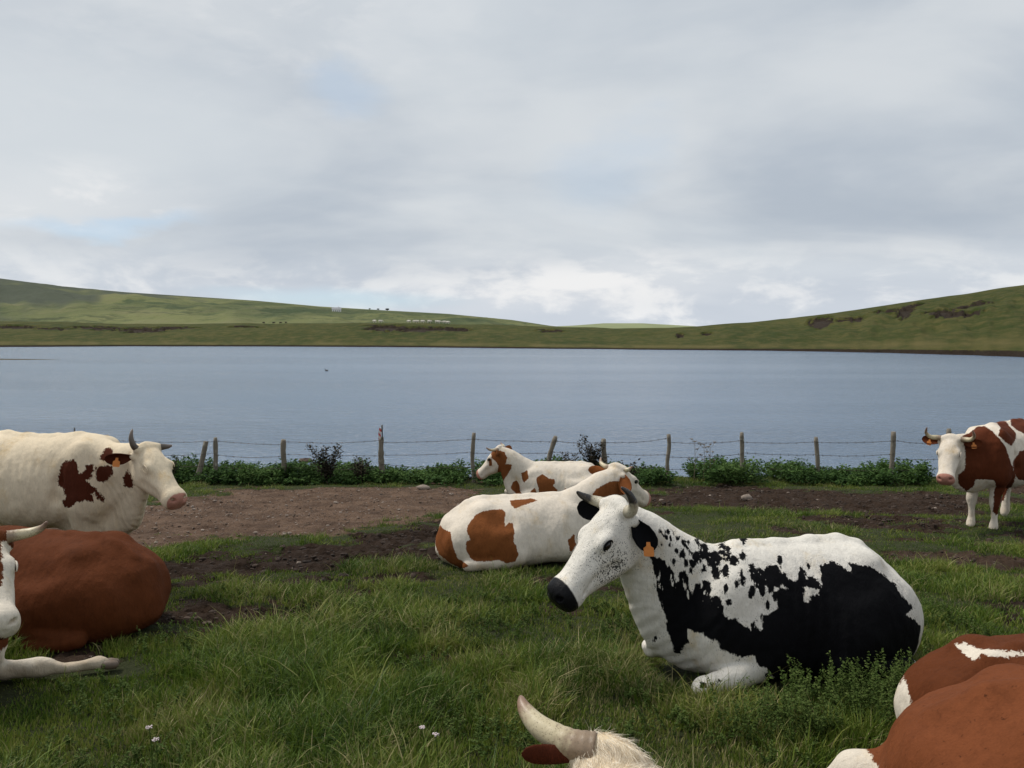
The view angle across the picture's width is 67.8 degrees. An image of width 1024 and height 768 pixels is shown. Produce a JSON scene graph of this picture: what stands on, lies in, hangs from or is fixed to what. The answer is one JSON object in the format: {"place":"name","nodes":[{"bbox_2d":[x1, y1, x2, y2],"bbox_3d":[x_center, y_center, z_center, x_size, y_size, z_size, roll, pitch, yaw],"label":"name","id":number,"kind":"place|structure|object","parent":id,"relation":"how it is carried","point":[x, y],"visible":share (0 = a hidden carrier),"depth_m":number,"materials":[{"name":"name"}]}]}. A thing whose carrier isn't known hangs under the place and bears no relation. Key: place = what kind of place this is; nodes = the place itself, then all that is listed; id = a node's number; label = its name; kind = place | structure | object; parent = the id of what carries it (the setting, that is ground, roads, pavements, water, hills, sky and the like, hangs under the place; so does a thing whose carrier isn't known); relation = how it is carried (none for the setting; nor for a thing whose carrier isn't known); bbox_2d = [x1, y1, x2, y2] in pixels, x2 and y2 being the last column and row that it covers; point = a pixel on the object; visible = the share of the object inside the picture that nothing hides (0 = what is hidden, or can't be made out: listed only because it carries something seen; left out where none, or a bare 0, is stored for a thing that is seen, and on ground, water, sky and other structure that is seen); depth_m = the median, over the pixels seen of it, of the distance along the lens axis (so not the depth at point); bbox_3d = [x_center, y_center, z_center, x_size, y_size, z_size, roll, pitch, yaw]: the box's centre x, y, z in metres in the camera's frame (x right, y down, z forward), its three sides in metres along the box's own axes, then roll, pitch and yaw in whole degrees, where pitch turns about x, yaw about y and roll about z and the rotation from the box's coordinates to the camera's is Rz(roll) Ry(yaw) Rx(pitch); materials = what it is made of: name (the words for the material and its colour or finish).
{"place":"outdoors","nodes":[
{"label":"outdoors","id":0,"kind":"place"},
{"bbox_2d":[0,359,55,359],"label":"shore spit","id":1,"kind":"structure","parent":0,"point":[27,359],"depth_m":118.65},
{"bbox_2d":[0,278,557,326],"bbox_3d":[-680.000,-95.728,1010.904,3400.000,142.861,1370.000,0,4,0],"label":"hills","id":2,"kind":"structure","parent":0,"point":[28,301],"depth_m":684.95,"materials":[{"name":"green plant"}]},
{"bbox_2d":[332,307,340,311],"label":"farmhouse","id":3,"kind":"object","parent":2,"relation":"on","point":[337,309],"visible":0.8,"depth_m":899.11,"materials":[{"name":"white paint"}]},
{"bbox_2d":[0,346,1023,476],"bbox_3d":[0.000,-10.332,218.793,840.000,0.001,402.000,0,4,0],"label":"lake water","id":4,"kind":"structure","parent":0,"point":[240,396],"depth_m":45.97,"materials":[{"name":"blue liquid"}]},
{"bbox_2d":[299,458,312,462],"bbox_3d":[-6.473,2.434,23.927,0.436,0.242,0.432,-1,4,-20],"label":"rock","id":5,"kind":"object","parent":4,"relation":"in","point":[304,459],"visible":0.43,"depth_m":23.84,"materials":[{"name":"grey stone"}]},
{"bbox_2d":[0,477,1023,767],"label":"ground","id":6,"kind":"structure","parent":0,"point":[204,607],"depth_m":9.46,"materials":[{"name":"soil"}]},
{"bbox_2d":[0,521,119,680],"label":"cow","id":7,"kind":"object","parent":6,"relation":"on","point":[10,624],"visible":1,"depth_m":4.48},
{"bbox_2d":[0,525,170,653],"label":"cow","id":8,"kind":"object","parent":6,"relation":"on","point":[75,589],"visible":0.87,"depth_m":5.22},
{"bbox_2d":[0,429,186,533],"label":"cow","id":9,"kind":"object","parent":6,"relation":"on","point":[82,481],"visible":0.88,"depth_m":6.70},
{"bbox_2d":[145,725,152,767],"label":"yarrow flower","id":10,"kind":"object","parent":6,"relation":"on","point":[148,727],"visible":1,"depth_m":3.28,"materials":[{"name":"white plant"}]},
{"bbox_2d":[152,737,158,767],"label":"yarrow flower","id":11,"kind":"object","parent":6,"relation":"on","point":[153,740],"visible":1,"depth_m":3.23,"materials":[{"name":"white plant"}]},
{"bbox_2d":[168,454,181,475],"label":"shrub","id":12,"kind":"object","parent":6,"relation":"on","point":[176,458],"visible":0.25,"depth_m":16.03,"materials":[{"name":"green plant"}]},
{"bbox_2d":[305,442,343,483],"bbox_3d":[-3.885,1.655,15.919,0.880,0.895,0.465,-1,4,-11],"label":"shrub","id":13,"kind":"object","parent":6,"relation":"on","point":[326,468],"visible":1,"depth_m":15.87,"materials":[{"name":"green plant"}]},
{"bbox_2d":[347,455,372,483],"bbox_3d":[-3.172,1.786,15.964,0.568,0.632,0.491,0,4,0],"label":"shrub","id":14,"kind":"object","parent":6,"relation":"on","point":[358,466],"visible":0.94,"depth_m":15.93,"materials":[{"name":"green plant"}]},
{"bbox_2d":[419,725,424,762],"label":"yarrow flower","id":15,"kind":"object","parent":6,"relation":"on","point":[421,726],"visible":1,"depth_m":3.39,"materials":[{"name":"white plant"}]},
{"bbox_2d":[416,484,430,489],"bbox_3d":[-1.747,2.051,15.077,0.245,0.143,0.187,2,4,33],"label":"rock","id":16,"kind":"object","parent":6,"relation":"on","point":[423,487],"visible":0.93,"depth_m":15.01,"materials":[{"name":"stone"}]},
{"bbox_2d":[432,732,438,767],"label":"yarrow flower","id":17,"kind":"object","parent":6,"relation":"on","point":[435,733],"visible":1,"depth_m":3.25,"materials":[{"name":"white plant"}]},
{"bbox_2d":[26,428,951,483],"bbox_3d":[1.167,1.605,16.131,22.998,1.353,0.196,0,4,0],"label":"barbed wire fence","id":18,"kind":"object","parent":6,"relation":"on","point":[472,453],"visible":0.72,"depth_m":16.09,"materials":[{"name":"metal"}]},
{"bbox_2d":[378,425,382,439],"bbox_3d":[-2.769,1.022,16.042,0.095,0.321,0.034,-1,4,-17],"label":"boundary marker","id":19,"kind":"object","parent":18,"relation":"attached to","point":[379,432],"visible":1,"depth_m":16.04,"materials":[{"name":"paint"}]},
{"bbox_2d":[0,581,1012,767],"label":"meadow herbs","id":20,"kind":"object","parent":6,"relation":"on","point":[884,691],"visible":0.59,"depth_m":4.02,"materials":[{"name":"green plant"}]},
{"bbox_2d":[0,474,1023,767],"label":"grass","id":21,"kind":"structure","parent":6,"relation":"on","point":[262,728],"depth_m":4.50,"materials":[{"name":"green plant"}]},
{"bbox_2d":[476,442,594,493],"bbox_3d":[0.553,1.559,13.286,2.341,1.029,1.048,-1,4,-8],"label":"cow","id":22,"kind":"object","parent":6,"relation":"on","point":[520,474],"visible":0.63,"depth_m":13.06},
{"bbox_2d":[435,457,650,571],"bbox_3d":[0.393,1.359,8.054,2.403,1.041,1.049,-1,4,-8],"label":"cow","id":23,"kind":"object","parent":6,"relation":"on","point":[476,533],"visible":0.75,"depth_m":7.69},
{"bbox_2d":[169,453,936,486],"bbox_3d":[0.778,1.835,16.545,24.964,0.791,2.588,0,4,0],"label":"nettle belt","id":24,"kind":"object","parent":6,"relation":"on","point":[297,474],"visible":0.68,"depth_m":16.01,"materials":[{"name":"green plant"}]},
{"bbox_2d":[84,483,1023,659],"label":"mud clods","id":25,"kind":"object","parent":6,"relation":"on","point":[412,575],"visible":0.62,"depth_m":10.89,"materials":[{"name":"brown soil"}]},
{"bbox_2d":[543,451,578,460],"bbox_3d":[1.047,1.732,15.956,0.672,0.705,0.691,-3,5,-37],"label":"shrub","id":26,"kind":"object","parent":6,"relation":"on","point":[569,459],"visible":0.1,"depth_m":15.89,"materials":[{"name":"green plant"}]},
{"bbox_2d":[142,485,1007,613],"bbox_3d":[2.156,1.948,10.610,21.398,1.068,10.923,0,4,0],"label":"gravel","id":27,"kind":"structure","parent":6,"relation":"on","point":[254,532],"depth_m":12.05,"materials":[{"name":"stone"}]},
{"bbox_2d":[517,695,661,767],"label":"cow","id":28,"kind":"object","parent":6,"relation":"on","point":[563,744],"visible":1,"depth_m":2.60},
{"bbox_2d":[573,434,608,465],"bbox_3d":[1.655,1.574,15.913,0.759,1.040,0.493,0,4,0],"label":"shrub","id":29,"kind":"object","parent":6,"relation":"on","point":[590,452],"visible":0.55,"depth_m":15.91,"materials":[{"name":"green plant"}]},
{"bbox_2d":[617,458,640,475],"bbox_3d":[2.334,1.809,15.727,0.631,0.604,0.338,1,4,11],"label":"shrub","id":30,"kind":"object","parent":6,"relation":"on","point":[633,471],"visible":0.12,"depth_m":15.72,"materials":[{"name":"green plant"}]},
{"bbox_2d":[687,438,701,475],"bbox_3d":[3.875,1.623,16.169,0.316,0.942,0.159,0,4,7],"label":"dry umbel plant","id":31,"kind":"object","parent":6,"relation":"on","point":[696,452],"visible":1,"depth_m":16.14,"materials":[{"name":"brown plant"}]},
{"bbox_2d":[699,442,709,479],"bbox_3d":[4.075,1.655,16.206,0.248,0.865,0.214,1,4,20],"label":"dry umbel plant","id":32,"kind":"object","parent":6,"relation":"on","point":[704,456],"visible":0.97,"depth_m":16.19,"materials":[{"name":"brown plant"}]},
{"bbox_2d":[704,441,715,476],"bbox_3d":[4.189,1.654,16.080,0.306,0.884,0.206,-3,5,-37],"label":"dry umbel plant","id":33,"kind":"object","parent":6,"relation":"on","point":[712,453],"visible":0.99,"depth_m":16.10,"materials":[{"name":"brown plant"}]},
{"bbox_2d":[547,487,923,694],"bbox_3d":[1.391,1.188,4.647,2.393,1.228,0.967,-1,4,-17],"label":"cow","id":34,"kind":"object","parent":6,"relation":"on","point":[755,609],"visible":0.98,"depth_m":4.45},
{"bbox_2d":[741,494,752,500],"bbox_3d":[4.152,2.015,13.456,0.214,0.150,0.124,0,4,0],"label":"rock","id":35,"kind":"object","parent":6,"relation":"on","point":[745,497],"visible":0.76,"depth_m":13.42,"materials":[{"name":"stone"}]},
{"bbox_2d":[827,663,1023,767],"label":"cow","id":36,"kind":"object","parent":6,"relation":"on","point":[976,720],"visible":1,"depth_m":2.57},
{"bbox_2d":[894,633,1023,717],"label":"cow","id":37,"kind":"object","parent":6,"relation":"on","point":[961,658],"visible":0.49,"depth_m":3.47},
{"bbox_2d":[922,418,1023,528],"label":"cow","id":38,"kind":"object","parent":6,"relation":"on","point":[973,461],"visible":0.99,"depth_m":10.01},
{"bbox_2d":[0,285,1023,356],"bbox_3d":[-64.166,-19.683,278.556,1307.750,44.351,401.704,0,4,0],"label":"hillside","id":39,"kind":"structure","parent":0,"point":[987,323],"depth_m":236.56,"materials":[{"name":"green plant"}]},
{"bbox_2d":[0,0,1023,325],"label":"sky","id":40,"kind":"structure","parent":0,"point":[544,162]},
{"bbox_2d":[558,323,693,327],"bbox_3d":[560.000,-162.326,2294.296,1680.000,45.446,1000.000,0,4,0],"label":"distant hill","id":41,"kind":"structure","parent":0,"point":[623,325],"depth_m":2098.61,"materials":[{"name":"green plant"}]}
]}

